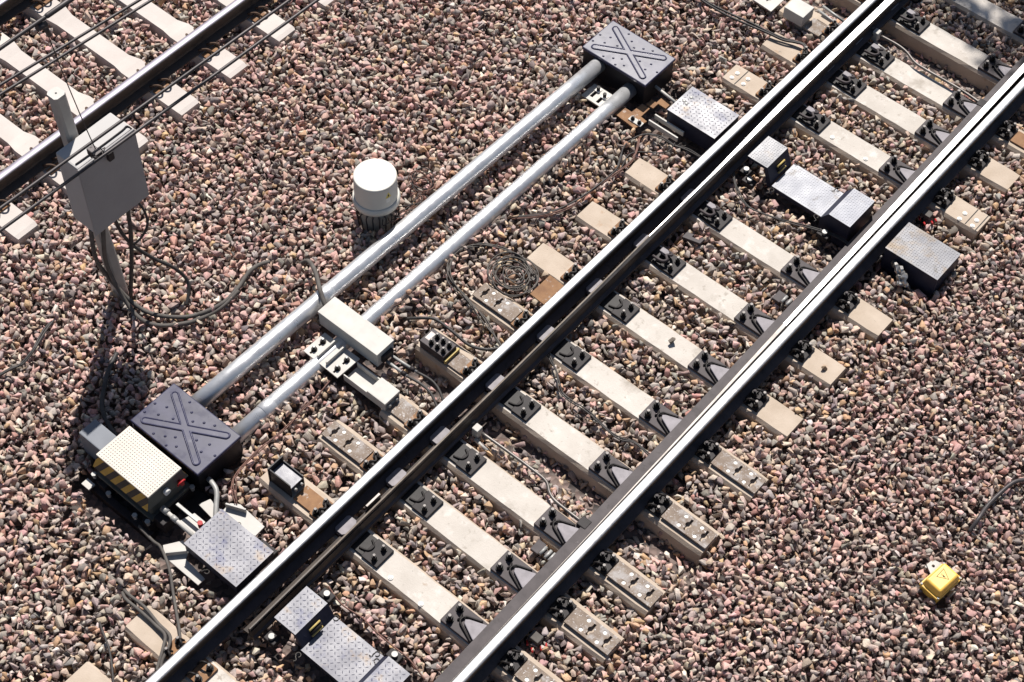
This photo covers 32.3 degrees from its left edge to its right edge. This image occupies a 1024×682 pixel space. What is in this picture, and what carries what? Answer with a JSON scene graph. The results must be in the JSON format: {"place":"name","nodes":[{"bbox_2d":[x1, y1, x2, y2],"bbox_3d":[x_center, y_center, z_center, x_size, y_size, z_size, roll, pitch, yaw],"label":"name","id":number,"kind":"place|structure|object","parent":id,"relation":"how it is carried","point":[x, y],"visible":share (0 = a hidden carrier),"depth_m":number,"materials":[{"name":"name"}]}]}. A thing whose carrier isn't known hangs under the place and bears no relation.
{"place":"outdoors","nodes":[
{"label":"outdoors","id":0,"kind":"place"},
{"bbox_2d":[0,0,73,50],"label":"overhead wire","id":1,"kind":"object","parent":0,"point":[56,9],"visible":1,"depth_m":6.14,"materials":[{"name":"metal"}]},
{"bbox_2d":[35,21,104,158],"bbox_3d":[-1.631,-0.925,6.532,0.070,0.842,0.178,14,56,8],"label":"dropper wire","id":2,"kind":"object","parent":1,"relation":"hanging from","point":[94,151],"visible":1,"depth_m":6.58,"materials":[{"name":"metal"}]},
{"bbox_2d":[0,0,291,209],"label":"overhead wire","id":3,"kind":"object","parent":2,"relation":"hanging from","point":[109,129],"visible":1,"depth_m":7.03,"materials":[{"name":"metal"}]},
{"bbox_2d":[0,0,319,232],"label":"overhead wire","id":4,"kind":"object","parent":2,"relation":"hanging from","point":[118,144],"visible":1,"depth_m":6.99,"materials":[{"name":"metal"}]},
{"bbox_2d":[0,0,141,86],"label":"overhead wire","id":5,"kind":"object","parent":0,"point":[68,43],"visible":1,"depth_m":6.67,"materials":[{"name":"metal"}]},
{"bbox_2d":[0,0,153,95],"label":"overhead wire","id":6,"kind":"object","parent":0,"point":[74,47],"visible":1,"depth_m":6.66,"materials":[{"name":"metal"}]},
{"bbox_2d":[0,0,1023,681],"bbox_3d":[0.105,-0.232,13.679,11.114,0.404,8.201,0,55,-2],"label":"ballast","id":7,"kind":"structure","parent":0,"point":[402,116],"depth_m":13.44,"materials":[{"name":"gravel"}]},
{"bbox_2d":[0,198,41,244],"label":"pale sleeper","id":8,"kind":"object","parent":7,"relation":"on","point":[22,230],"visible":0.61,"depth_m":13.93,"materials":[{"name":"grey concrete"}]},
{"bbox_2d":[0,319,54,375],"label":"ground cable","id":9,"kind":"object","parent":7,"relation":"on","point":[38,341],"visible":1,"depth_m":13.19,"materials":[{"name":"rubber"}]},
{"bbox_2d":[0,114,67,198],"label":"pale sleeper","id":10,"kind":"object","parent":7,"relation":"on","point":[18,141],"visible":0.45,"depth_m":14.41,"materials":[{"name":"grey concrete"}]},
{"bbox_2d":[0,31,150,159],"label":"pale sleeper","id":11,"kind":"object","parent":7,"relation":"on","point":[16,59],"visible":0.22,"depth_m":14.85,"materials":[{"name":"grey concrete"}]},
{"bbox_2d":[65,662,111,681],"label":"concrete sleeper","id":12,"kind":"object","parent":7,"relation":"on","point":[88,672],"visible":1,"depth_m":11.74,"materials":[{"name":"beige concrete"}]},
{"bbox_2d":[47,87,148,303],"bbox_3d":[-2.900,-0.941,12.706,0.398,2.362,0.510,35,61,21],"label":"signal cabinet","id":13,"kind":"object","parent":7,"relation":"on","point":[106,191],"visible":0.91,"depth_m":12.19,"materials":[{"name":"grey"}]},
{"bbox_2d":[126,210,133,298],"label":"ground cable","id":14,"kind":"object","parent":13,"relation":"attached to","point":[131,248],"visible":0.94,"depth_m":13.14,"materials":[{"name":"rubber"}]},
{"bbox_2d":[114,220,190,305],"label":"ground cable","id":15,"kind":"object","parent":13,"relation":"attached to","point":[150,256],"visible":0.93,"depth_m":13.27,"materials":[{"name":"rubber"}]},
{"bbox_2d":[101,229,239,327],"bbox_3d":[-2.539,-0.531,13.032,0.955,1.081,0.316,-4,55,-4],"label":"ground cable","id":16,"kind":"object","parent":13,"relation":"attached to","point":[131,308],"visible":0.94,"depth_m":13.37,"materials":[{"name":"rubber"}]},
{"bbox_2d":[88,229,270,318],"bbox_3d":[-2.428,-0.626,13.111,1.293,1.090,0.392,-14,57,-12],"label":"ground cable","id":17,"kind":"object","parent":13,"relation":"attached to","point":[155,314],"visible":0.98,"depth_m":13.41,"materials":[{"name":"rubber"}]},
{"bbox_2d":[99,621,113,681],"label":"ground cable","id":18,"kind":"object","parent":7,"relation":"on","point":[108,647],"visible":1,"depth_m":11.80,"materials":[{"name":"rubber"}]},
{"bbox_2d":[99,352,118,435],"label":"ground cable","id":19,"kind":"object","parent":7,"relation":"on","point":[103,393],"visible":0.86,"depth_m":12.98,"materials":[{"name":"rubber"}]},
{"bbox_2d":[21,0,200,127],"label":"pale sleeper","id":20,"kind":"object","parent":7,"relation":"on","point":[106,52],"visible":0.62,"depth_m":15.03,"materials":[{"name":"grey concrete"}]},
{"bbox_2d":[79,419,213,541],"bbox_3d":[-2.654,0.968,12.555,0.995,0.444,0.550,35,61,21],"label":"point machine","id":21,"kind":"object","parent":7,"relation":"on","point":[140,473],"visible":1,"depth_m":12.43,"materials":[{"name":"metal"}]},
{"bbox_2d":[160,505,193,535],"bbox_3d":[-2.311,1.269,12.308,0.372,0.049,0.049,35,61,21],"label":"drive rod","id":22,"kind":"object","parent":21,"relation":"on","point":[164,510],"visible":1,"depth_m":12.31,"materials":[{"name":"grey paint"}]},
{"bbox_2d":[102,0,247,91],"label":"pale sleeper","id":23,"kind":"object","parent":7,"relation":"on","point":[167,26],"visible":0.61,"depth_m":15.18,"materials":[{"name":"grey concrete"}]},
{"bbox_2d":[124,606,238,681],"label":"concrete sleeper","id":24,"kind":"object","parent":7,"relation":"on","point":[143,633],"visible":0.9,"depth_m":11.88,"materials":[{"name":"beige concrete"}]},
{"bbox_2d":[121,588,171,670],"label":"ground cable","id":25,"kind":"object","parent":24,"relation":"on","point":[159,626],"visible":0.92,"depth_m":11.94,"materials":[{"name":"rubber"}]},
{"bbox_2d":[138,525,181,647],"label":"ground cable","id":26,"kind":"object","parent":24,"relation":"on","point":[147,535],"visible":1,"depth_m":12.13,"materials":[{"name":"rubber"}]},
{"bbox_2d":[130,384,241,490],"bbox_3d":[-2.339,0.695,12.741,0.695,0.270,0.430,35,61,21],"label":"embossed cover","id":27,"kind":"object","parent":7,"relation":"on","point":[195,440],"visible":1,"depth_m":12.63,"materials":[{"name":"metal"}]},
{"bbox_2d":[206,477,219,515],"bbox_3d":[-2.099,1.105,12.468,0.078,0.072,0.363,-10,56,-9],"label":"conduit elbow","id":28,"kind":"object","parent":27,"relation":"attached to","point":[211,482],"visible":0.98,"depth_m":12.45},
{"bbox_2d":[199,499,220,517],"bbox_3d":[-2.122,1.193,12.496,0.090,0.012,0.191,-37,64,-24],"label":"mounting bracket","id":29,"kind":"object","parent":7,"relation":"on","point":[206,506],"visible":0.63,"depth_m":12.50,"materials":[{"name":"metal"}]},
{"bbox_2d":[224,503,264,535],"bbox_3d":[-1.887,1.237,12.423,0.322,0.062,0.125,35,61,21],"label":"mounting bracket","id":30,"kind":"object","parent":7,"relation":"on","point":[245,518],"visible":0.76,"depth_m":12.44,"materials":[{"name":"metal"}]},
{"bbox_2d":[202,0,297,53],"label":"pale sleeper","id":31,"kind":"object","parent":7,"relation":"on","point":[268,25],"visible":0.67,"depth_m":15.26,"materials":[{"name":"grey concrete"}]},
{"bbox_2d":[0,0,36,25],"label":"running rail","id":32,"kind":"object","parent":31,"relation":"on","point":[10,9],"depth_m":15.18,"materials":[{"name":"metal"}]},
{"bbox_2d":[0,0,271,198],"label":"running rail","id":33,"kind":"object","parent":31,"relation":"on","point":[116,101],"visible":0.91,"depth_m":14.64,"materials":[{"name":"metal"}]},
{"bbox_2d":[263,630,280,647],"bbox_3d":[-1.621,2.006,11.918,0.105,0.082,0.070,35,61,21],"label":"rod joint","id":34,"kind":"object","parent":7,"relation":"on","point":[271,638],"visible":1,"depth_m":11.90,"materials":[{"name":"metal"}]},
{"bbox_2d":[231,376,331,503],"bbox_3d":[-1.706,0.677,12.829,0.162,0.040,1.270,25,58,15],"label":"ground cable","id":35,"kind":"object","parent":7,"relation":"on","point":[253,455],"visible":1,"depth_m":12.77,"materials":[{"name":"rubber"}]},
{"bbox_2d":[299,259,326,305],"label":"ground cable","id":36,"kind":"object","parent":7,"relation":"on","point":[316,276],"visible":1,"depth_m":13.42,"materials":[{"name":"rubber"}]},
{"bbox_2d":[307,0,342,19],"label":"pale sleeper","id":37,"kind":"object","parent":7,"relation":"on","point":[321,4],"visible":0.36,"depth_m":15.44,"materials":[{"name":"grey concrete"}]},
{"bbox_2d":[318,587,335,605],"bbox_3d":[-1.266,1.741,12.078,0.105,0.082,0.070,35,61,21],"label":"rod joint","id":38,"kind":"object","parent":7,"relation":"on","point":[327,595],"visible":0.9,"depth_m":12.06,"materials":[{"name":"metal"}]},
{"bbox_2d":[294,615,383,681],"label":"tread cover","id":39,"kind":"object","parent":7,"relation":"on","point":[336,649],"visible":1,"depth_m":11.83,"materials":[{"name":"metal"}]},
{"bbox_2d":[274,586,333,647],"bbox_3d":[-1.395,1.872,11.921,0.262,0.162,0.310,35,61,21],"label":"folded hood","id":40,"kind":"object","parent":39,"relation":"on","point":[305,616],"visible":1,"depth_m":11.86,"materials":[{"name":"black metal"}]},
{"bbox_2d":[343,362,399,410],"bbox_3d":[-1.031,0.335,13.064,0.445,0.098,0.164,35,61,21],"label":"channel tray","id":41,"kind":"object","parent":7,"relation":"on","point":[382,393],"visible":1,"depth_m":13.03,"materials":[{"name":"metal"}]},
{"bbox_2d":[352,159,399,232],"bbox_3d":[-1.068,-1.120,13.910,0.382,0.585,0.382,35,61,21],"label":"track pot","id":42,"kind":"object","parent":7,"relation":"on","point":[376,196],"visible":0.98,"depth_m":13.71,"materials":[{"name":"plastic"}]},
{"bbox_2d":[328,586,424,679],"bbox_3d":[-0.917,1.967,11.939,0.955,0.046,0.044,38,62,22],"label":"ground cable","id":43,"kind":"object","parent":7,"relation":"on","point":[388,642],"visible":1,"depth_m":11.92,"materials":[{"name":"rubber"}]},
{"bbox_2d":[359,656,410,681],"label":"folded hood","id":44,"kind":"object","parent":7,"relation":"on","point":[386,669],"visible":1,"depth_m":11.64,"materials":[{"name":"metal"}]},
{"bbox_2d":[386,648,403,663],"bbox_3d":[-0.787,2.114,11.842,0.105,0.082,0.070,35,61,21],"label":"rod joint","id":45,"kind":"object","parent":7,"relation":"on","point":[395,655],"visible":0.77,"depth_m":11.82,"materials":[{"name":"metal"}]},
{"bbox_2d":[191,58,604,407],"bbox_3d":[-0.798,-0.926,13.896,0.139,0.142,4.731,36,61,21],"label":"silver pipe","id":46,"kind":"object","parent":7,"relation":"on","point":[268,342],"visible":0.92,"depth_m":13.76,"materials":[{"name":"metal"}]},
{"bbox_2d":[258,471,562,681],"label":"concrete sleeper","id":47,"kind":"object","parent":7,"relation":"on","point":[419,591],"visible":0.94,"depth_m":12.18,"materials":[{"name":"concrete"}]},
{"bbox_2d":[267,455,304,497],"bbox_3d":[-1.594,0.971,12.556,0.240,0.170,0.150,35,61,21],"label":"tray box","id":48,"kind":"object","parent":47,"relation":"on","point":[285,476],"visible":1,"depth_m":12.54,"materials":[{"name":"metal"}]},
{"bbox_2d":[293,486,323,511],"bbox_3d":[-1.438,1.126,12.542,0.185,0.018,0.140,35,61,21],"label":"rusty plate","id":49,"kind":"object","parent":47,"relation":"on","point":[309,499],"visible":1,"depth_m":12.54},
{"bbox_2d":[145,0,884,681],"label":"running rail","id":50,"kind":"object","parent":47,"relation":"on","point":[257,592],"visible":0.96,"depth_m":13.02,"materials":[{"name":"metal"}]},
{"bbox_2d":[184,509,277,592],"bbox_3d":[-1.958,1.461,12.193,0.511,0.122,0.460,35,61,21],"label":"tread hood","id":51,"kind":"object","parent":50,"relation":"attached to","point":[229,550],"visible":1,"depth_m":12.14,"materials":[{"name":"metal"}]},
{"bbox_2d":[163,541,204,585],"bbox_3d":[-2.258,1.503,12.243,0.410,0.062,0.175,35,61,21],"label":"mounting bracket","id":52,"kind":"object","parent":51,"relation":"attached to","point":[176,553],"visible":0.88,"depth_m":12.24,"materials":[{"name":"metal"}]},
{"bbox_2d":[176,503,205,532],"bbox_3d":[-2.265,1.240,12.361,0.259,0.097,0.135,35,61,21],"label":"flat bar","id":53,"kind":"object","parent":51,"relation":"attached to","point":[194,523],"visible":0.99,"depth_m":12.36,"materials":[{"name":"metal"}]},
{"bbox_2d":[243,0,909,639],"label":"switch blade","id":54,"kind":"object","parent":50,"relation":"attached to","point":[821,74],"visible":0.98,"depth_m":13.49,"materials":[{"name":"metal"}]},
{"bbox_2d":[871,26,986,106],"bbox_3d":[3.537,-2.320,15.097,1.255,0.114,0.091,40,63,23],"label":"cable","id":55,"kind":"object","parent":54,"relation":"attached to","point":[875,38],"visible":0.94,"depth_m":15.09,"materials":[{"name":"rubber"}]},
{"bbox_2d":[452,77,1023,681],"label":"running rail","id":56,"kind":"object","parent":47,"relation":"on","point":[576,565],"visible":1,"depth_m":12.95,"materials":[{"name":"metal"}]},
{"bbox_2d":[526,630,547,652],"bbox_3d":[0.163,2.051,11.954,0.147,0.053,0.131,35,61,21],"label":"rail clamp","id":57,"kind":"object","parent":56,"relation":"attached to","point":[535,637],"visible":1,"depth_m":11.96,"materials":[{"name":"metal"}]},
{"bbox_2d":[434,56,1023,681],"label":"switch blade","id":58,"kind":"object","parent":56,"relation":"attached to","point":[1004,86],"visible":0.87,"depth_m":13.22,"materials":[{"name":"metal"}]},
{"bbox_2d":[530,539,554,560],"bbox_3d":[0.225,1.470,12.349,0.178,0.053,0.100,35,61,21],"label":"rail clamp","id":59,"kind":"object","parent":58,"relation":"attached to","point":[539,547],"visible":1,"depth_m":12.34,"materials":[{"name":"metal"}]},
{"bbox_2d":[772,290,792,306],"bbox_3d":[2.111,-0.317,13.661,0.178,0.053,0.100,35,61,21],"label":"rail clamp","id":60,"kind":"object","parent":58,"relation":"attached to","point":[779,297],"visible":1,"depth_m":13.66,"materials":[{"name":"metal"}]},
{"bbox_2d":[232,83,636,443],"bbox_3d":[-0.526,-0.691,13.825,0.135,0.159,4.731,36,61,21],"label":"silver pipe","id":61,"kind":"object","parent":7,"relation":"on","point":[246,427],"visible":0.92,"depth_m":13.80,"materials":[{"name":"metal"}]},
{"bbox_2d":[303,333,359,378],"bbox_3d":[-1.350,0.096,13.170,0.365,0.055,0.235,35,61,21],"label":"slotted plate","id":62,"kind":"object","parent":61,"relation":"on","point":[335,359],"visible":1,"depth_m":13.17,"materials":[{"name":"grey metal"}]},
{"bbox_2d":[318,297,393,366],"bbox_3d":[-1.160,-0.063,13.229,0.629,0.160,0.188,35,61,21],"label":"detector box","id":63,"kind":"object","parent":61,"relation":"on","point":[361,335],"visible":1,"depth_m":13.16,"materials":[{"name":"metal"}]},
{"bbox_2d":[386,360,437,406],"bbox_3d":[-0.730,0.301,13.089,0.562,0.072,0.071,39,62,23],"label":"detection rod","id":64,"kind":"object","parent":63,"relation":"attached to","point":[403,373],"visible":0.92,"depth_m":13.09,"materials":[{"name":"metal"}]},
{"bbox_2d":[391,355,443,399],"bbox_3d":[-0.685,0.259,13.120,0.562,0.072,0.078,38,62,22],"label":"detection rod","id":65,"kind":"object","parent":63,"relation":"attached to","point":[412,369],"visible":0.97,"depth_m":13.12,"materials":[{"name":"metal"}]},
{"bbox_2d":[581,84,611,106],"bbox_3d":[0.727,-2.070,14.833,0.225,0.055,0.175,35,61,21],"label":"slotted plate","id":66,"kind":"object","parent":61,"relation":"attached to","point":[604,95],"visible":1,"depth_m":14.85,"materials":[{"name":"silver metal"}]},
{"bbox_2d":[403,316,499,350],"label":"ground cable","id":67,"kind":"object","parent":7,"relation":"on","point":[460,338],"visible":0.97,"depth_m":13.34,"materials":[{"name":"rubber"}]},
{"bbox_2d":[317,420,624,668],"bbox_3d":[-0.330,1.394,12.468,2.675,0.328,0.274,35,61,21],"label":"concrete sleeper","id":68,"kind":"object","parent":7,"relation":"on","point":[570,617],"visible":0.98,"depth_m":12.39,"materials":[{"name":"beige concrete"}]},
{"bbox_2d":[446,243,538,345],"bbox_3d":[-0.153,-0.421,13.641,0.883,0.047,0.792,35,61,21],"label":"cable coil","id":69,"kind":"object","parent":7,"relation":"on","point":[517,256],"visible":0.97,"depth_m":13.70,"materials":[{"name":"rubber"}]},
{"bbox_2d":[379,394,665,621],"bbox_3d":[0.045,1.156,12.647,2.490,0.328,0.274,35,61,21],"label":"concrete sleeper","id":70,"kind":"object","parent":7,"relation":"on","point":[555,530],"visible":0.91,"depth_m":12.56,"materials":[{"name":"beige concrete"}]},
{"bbox_2d":[388,398,417,422],"bbox_3d":[-0.793,0.516,12.992,0.185,0.016,0.150,35,61,21],"label":"rusty plate","id":71,"kind":"object","parent":70,"relation":"on","point":[403,410],"visible":1,"depth_m":12.99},
{"bbox_2d":[471,419,591,528],"bbox_3d":[0.118,0.964,12.687,1.205,0.114,0.115,39,63,23],"label":"bent rod","id":72,"kind":"object","parent":7,"relation":"on","point":[583,522],"visible":1,"depth_m":12.69,"materials":[{"name":"metal"}]},
{"bbox_2d":[415,328,719,565],"bbox_3d":[0.371,0.727,12.958,2.700,0.328,0.274,35,61,21],"label":"concrete sleeper","id":73,"kind":"object","parent":7,"relation":"on","point":[690,536],"visible":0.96,"depth_m":12.84,"materials":[{"name":"beige concrete"}]},
{"bbox_2d":[420,328,459,364],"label":"bolted block","id":74,"kind":"structure","parent":73,"relation":"on","point":[439,346],"depth_m":13.25,"materials":[{"name":"metal"}]},
{"bbox_2d":[447,352,470,373],"bbox_3d":[-0.394,0.163,13.252,0.145,0.016,0.145,35,61,21],"label":"rusty plate","id":75,"kind":"object","parent":73,"relation":"on","point":[458,362],"visible":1,"depth_m":13.24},
{"bbox_2d":[512,137,639,218],"bbox_3d":[0.597,-1.256,14.268,1.363,0.059,0.239,-33,62,-22],"label":"ground cable","id":76,"kind":"object","parent":7,"relation":"on","point":[606,180],"visible":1,"depth_m":14.15,"materials":[{"name":"black rubber"}]},
{"bbox_2d":[547,353,649,454],"bbox_3d":[0.576,0.498,13.013,0.176,0.034,1.150,-33,62,-22],"label":"ground cable","id":77,"kind":"object","parent":7,"relation":"on","point":[599,421],"visible":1,"depth_m":12.99,"materials":[{"name":"rubber"}]},
{"bbox_2d":[512,133,700,217],"bbox_3d":[0.709,-1.367,14.353,1.681,0.055,0.434,-21,58,-16],"label":"ground cable","id":78,"kind":"object","parent":7,"relation":"on","point":[620,157],"visible":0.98,"depth_m":14.39,"materials":[{"name":"rubber"}]},
{"bbox_2d":[467,283,768,507],"bbox_3d":[0.757,0.367,13.222,2.690,0.328,0.274,35,61,21],"label":"concrete sleeper","id":79,"kind":"object","parent":7,"relation":"on","point":[581,367],"visible":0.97,"depth_m":13.14,"materials":[{"name":"beige concrete"}]},
{"bbox_2d":[582,21,675,104],"bbox_3d":[0.982,-2.360,14.986,0.680,0.270,0.420,35,61,21],"label":"embossed cover","id":80,"kind":"object","parent":7,"relation":"on","point":[642,66],"visible":1,"depth_m":14.88,"materials":[{"name":"metal"}]},
{"bbox_2d":[615,98,671,128],"bbox_3d":[1.093,-1.948,14.754,0.280,0.062,0.430,35,61,21],"label":"stepped plate","id":81,"kind":"object","parent":7,"relation":"on","point":[634,119],"visible":1,"depth_m":14.74,"materials":[{"name":"brown metal"}]},
{"bbox_2d":[526,243,803,448],"bbox_3d":[1.131,-0.006,13.496,2.500,0.328,0.274,35,61,21],"label":"concrete sleeper","id":82,"kind":"object","parent":7,"relation":"on","point":[774,417],"visible":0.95,"depth_m":13.41,"materials":[{"name":"beige concrete"}]},
{"bbox_2d":[530,275,563,304],"bbox_3d":[0.274,-0.386,13.546,0.155,0.014,0.240,38,62,16],"label":"rusty flap","id":83,"kind":"object","parent":82,"relation":"on","point":[546,289],"visible":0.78,"depth_m":13.54,"materials":[{"name":"metal"}]},
{"bbox_2d":[682,232,704,245],"bbox_3d":[1.437,-0.811,14.008,0.170,0.030,0.068,23,57,14],"label":"notched plate","id":84,"kind":"object","parent":7,"relation":"on","point":[688,236],"visible":1,"depth_m":13.99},
{"bbox_2d":[666,86,738,150],"bbox_3d":[1.534,-1.794,14.625,0.486,0.197,0.481,35,61,21],"label":"tread hood","id":85,"kind":"object","parent":7,"relation":"on","point":[701,119],"visible":1,"depth_m":14.58,"materials":[{"name":"metal"}]},
{"bbox_2d":[648,119,677,141],"bbox_3d":[1.251,-1.741,14.620,0.300,0.050,0.014,35,61,21],"label":"flat bar","id":86,"kind":"object","parent":85,"relation":"attached to","point":[663,130],"visible":1,"depth_m":14.61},
{"bbox_2d":[654,114,683,135],"bbox_3d":[1.304,-1.792,14.658,0.300,0.050,0.014,35,61,21],"label":"flat bar","id":87,"kind":"object","parent":85,"relation":"attached to","point":[669,125],"visible":1,"depth_m":14.65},
{"bbox_2d":[575,201,845,397],"bbox_3d":[1.516,-0.367,13.761,2.455,0.328,0.274,35,61,21],"label":"concrete sleeper","id":88,"kind":"object","parent":7,"relation":"on","point":[750,320],"visible":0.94,"depth_m":13.68,"materials":[{"name":"concrete"}]},
{"bbox_2d":[741,176,756,189],"bbox_3d":[1.923,-1.294,14.331,0.105,0.082,0.070,35,61,21],"label":"rod joint","id":89,"kind":"object","parent":7,"relation":"on","point":[749,182],"visible":1,"depth_m":14.31,"materials":[{"name":"metal"}]},
{"bbox_2d":[622,158,892,347],"bbox_3d":[1.922,-0.739,14.034,2.475,0.328,0.274,35,61,21],"label":"concrete sleeper","id":90,"kind":"object","parent":7,"relation":"on","point":[851,307],"visible":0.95,"depth_m":13.96,"materials":[{"name":"beige concrete"}]},
{"bbox_2d":[748,136,790,187],"bbox_3d":[2.091,-1.456,14.351,0.256,0.202,0.285,35,61,21],"label":"folded hood","id":91,"kind":"object","parent":7,"relation":"on","point":[770,155],"visible":1,"depth_m":14.28,"materials":[{"name":"black metal"}]},
{"bbox_2d":[753,0,813,26],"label":"detector box","id":92,"kind":"object","parent":7,"relation":"on","point":[799,13],"visible":1,"depth_m":15.34,"materials":[{"name":"metal"}]},
{"bbox_2d":[732,172,847,243],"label":"ground cable","id":93,"kind":"object","parent":7,"relation":"on","point":[787,221],"visible":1,"depth_m":14.09,"materials":[{"name":"rubber"}]},
{"bbox_2d":[766,160,843,220],"bbox_3d":[2.363,-1.197,14.264,0.559,0.070,0.443,35,61,21],"label":"tread cover","id":94,"kind":"object","parent":7,"relation":"on","point":[806,191],"visible":1,"depth_m":14.26,"materials":[{"name":"metal"}]},
{"bbox_2d":[815,228,830,242],"bbox_3d":[2.477,-0.847,14.032,0.105,0.082,0.070,35,61,21],"label":"rod joint","id":95,"kind":"object","parent":7,"relation":"on","point":[824,236],"visible":1,"depth_m":14.01,"materials":[{"name":"metal"}]},
{"bbox_2d":[818,189,874,248],"bbox_3d":[2.665,-0.993,14.113,0.265,0.287,0.355,35,61,21],"label":"folded hood","id":96,"kind":"object","parent":7,"relation":"on","point":[846,215],"visible":0.99,"depth_m":14.01,"materials":[{"name":"metal"}]},
{"bbox_2d":[719,64,990,244],"bbox_3d":[2.819,-1.589,14.659,2.535,0.328,0.274,35,61,21],"label":"concrete sleeper","id":97,"kind":"object","parent":7,"relation":"on","point":[968,220],"visible":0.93,"depth_m":14.58,"materials":[{"name":"beige concrete"}]},
{"bbox_2d":[760,32,1019,199],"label":"concrete sleeper","id":98,"kind":"object","parent":7,"relation":"on","point":[983,167],"visible":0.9,"depth_m":14.82,"materials":[{"name":"beige concrete"}]},
{"bbox_2d":[700,0,806,61],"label":"ground cable","id":99,"kind":"object","parent":98,"relation":"on","point":[750,24],"visible":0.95,"depth_m":15.32,"materials":[{"name":"rubber"}]},
{"bbox_2d":[890,260,907,286],"bbox_3d":[3.027,-0.547,13.787,0.099,0.116,0.263,-5,55,-5],"label":"rod joint","id":100,"kind":"object","parent":7,"relation":"on","point":[901,276],"visible":1,"depth_m":13.74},
{"bbox_2d":[776,0,1023,165],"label":"concrete sleeper","id":101,"kind":"object","parent":7,"relation":"on","point":[879,60],"visible":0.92,"depth_m":15.03,"materials":[{"name":"beige concrete"}]},
{"bbox_2d":[803,18,826,36],"bbox_3d":[2.648,-2.728,15.374,0.160,0.016,0.160,35,61,21],"label":"rusty plate","id":102,"kind":"object","parent":101,"relation":"on","point":[814,26],"visible":1,"depth_m":15.36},
{"bbox_2d":[875,222,960,304],"bbox_3d":[3.145,-0.590,13.859,0.503,0.242,0.510,35,61,21],"label":"tread hood","id":103,"kind":"object","parent":7,"relation":"on","point":[927,261],"visible":1,"depth_m":13.80,"materials":[{"name":"metal"}]},
{"bbox_2d":[829,0,1023,112],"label":"concrete sleeper","id":104,"kind":"object","parent":7,"relation":"on","point":[912,30],"visible":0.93,"depth_m":15.32,"materials":[{"name":"beige concrete"}]},
{"bbox_2d":[919,560,961,602],"bbox_3d":[2.945,1.657,12.264,0.260,0.177,0.240,-35,63,-23],"label":"yellow box","id":105,"kind":"object","parent":7,"relation":"on","point":[940,581],"visible":1,"depth_m":12.19,"materials":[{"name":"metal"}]},
{"bbox_2d":[920,0,1023,51],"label":"concrete sleeper","id":106,"kind":"object","parent":7,"relation":"on","point":[1003,22],"visible":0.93,"depth_m":15.53,"materials":[{"name":"concrete"}]},
{"bbox_2d":[968,478,1023,532],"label":"ground cable","id":107,"kind":"object","parent":7,"relation":"on","point":[994,498],"visible":1,"depth_m":12.62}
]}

